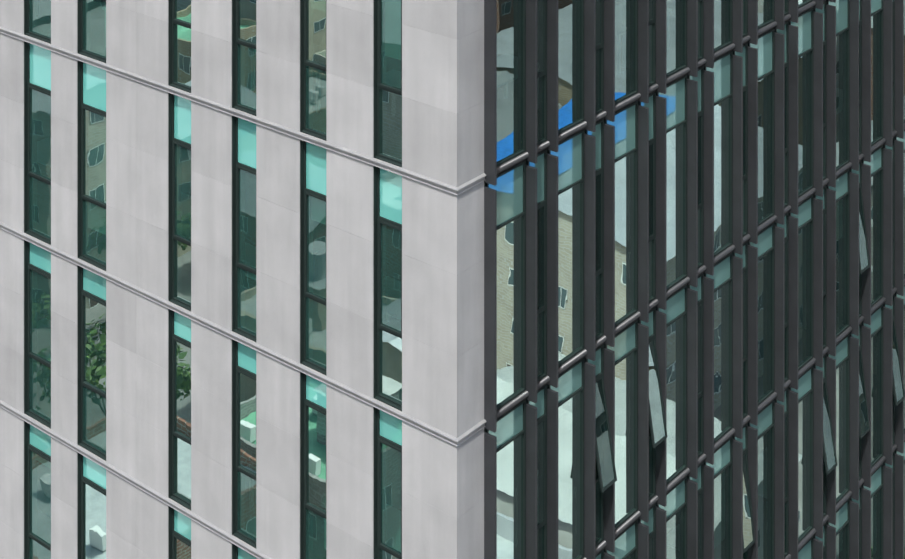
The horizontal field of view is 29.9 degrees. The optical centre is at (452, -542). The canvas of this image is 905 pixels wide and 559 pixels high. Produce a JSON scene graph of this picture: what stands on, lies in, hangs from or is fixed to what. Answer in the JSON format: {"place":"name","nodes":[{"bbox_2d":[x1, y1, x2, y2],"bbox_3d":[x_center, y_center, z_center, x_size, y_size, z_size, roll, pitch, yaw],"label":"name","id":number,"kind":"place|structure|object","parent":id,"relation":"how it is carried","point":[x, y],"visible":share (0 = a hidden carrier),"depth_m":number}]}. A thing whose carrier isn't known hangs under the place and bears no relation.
{"place":"outdoors","nodes":[
{"label":"outdoors","id":0,"kind":"place"},
{"bbox_2d":[0,0,483,558],"bbox_3d":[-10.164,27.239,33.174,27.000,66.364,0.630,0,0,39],"label":"exterior wall","id":1,"kind":"structure","parent":0,"point":[442,262],"depth_m":26.83},
{"bbox_2d":[0,26,485,558],"bbox_3d":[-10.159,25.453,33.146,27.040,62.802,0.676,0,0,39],"label":"tower band mouldings","id":2,"kind":"object","parent":1,"relation":"attached to","point":[410,420],"visible":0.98,"depth_m":27.51},
{"bbox_2d":[30,0,904,558],"bbox_3d":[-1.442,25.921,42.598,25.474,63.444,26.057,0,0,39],"label":"spandrel glass panels","id":3,"kind":"object","parent":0,"point":[510,202],"visible":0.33,"depth_m":28.34},
{"label":"ground","id":4,"kind":"structure","parent":0,"visible":0},
{"bbox_3d":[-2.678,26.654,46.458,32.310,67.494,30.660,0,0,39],"label":"tower","id":5,"kind":"object","parent":4,"relation":"on","visible":0},
{"bbox_2d":[24,0,401,558],"bbox_3d":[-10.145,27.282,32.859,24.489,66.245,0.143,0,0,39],"label":"window frames","id":6,"kind":"structure","parent":5,"relation":"attached to","point":[379,439],"depth_m":27.39},
{"bbox_2d":[30,0,401,558],"bbox_3d":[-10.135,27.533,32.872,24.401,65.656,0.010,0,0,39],"label":"window glass","id":7,"kind":"object","parent":6,"relation":"in","point":[94,228],"visible":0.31,"depth_m":27.38},
{"bbox_2d":[484,0,904,558],"bbox_3d":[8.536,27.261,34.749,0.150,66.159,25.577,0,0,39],"label":"tower curtain wall frames","id":8,"kind":"structure","parent":5,"relation":"attached to","point":[654,309],"depth_m":30.32},
{"bbox_2d":[484,0,903,558],"bbox_3d":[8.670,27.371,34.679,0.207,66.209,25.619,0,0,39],"label":"vertical fins","id":9,"kind":"object","parent":8,"relation":"attached to","point":[490,277],"visible":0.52,"depth_m":29.52},
{"bbox_2d":[497,0,904,558],"bbox_3d":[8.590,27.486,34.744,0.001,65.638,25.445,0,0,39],"label":"window glass","id":10,"kind":"object","parent":8,"relation":"in","point":[509,274],"visible":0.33,"depth_m":28.82},
{"bbox_2d":[497,0,904,558],"bbox_3d":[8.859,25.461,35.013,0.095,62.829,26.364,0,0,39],"label":"horizontal rails","id":11,"kind":"object","parent":8,"relation":"attached to","point":[502,168],"visible":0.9,"depth_m":29.06},
{"bbox_2d":[537,0,904,558],"bbox_3d":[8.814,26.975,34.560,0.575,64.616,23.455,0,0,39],"label":"window sash frames","id":12,"kind":"structure","parent":8,"relation":"attached to","point":[654,445],"depth_m":29.54},
{"bbox_2d":[537,0,903,558],"bbox_3d":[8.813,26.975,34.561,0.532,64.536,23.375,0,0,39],"label":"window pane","id":13,"kind":"structure","parent":12,"relation":"in","point":[605,454],"depth_m":28.25}
]}

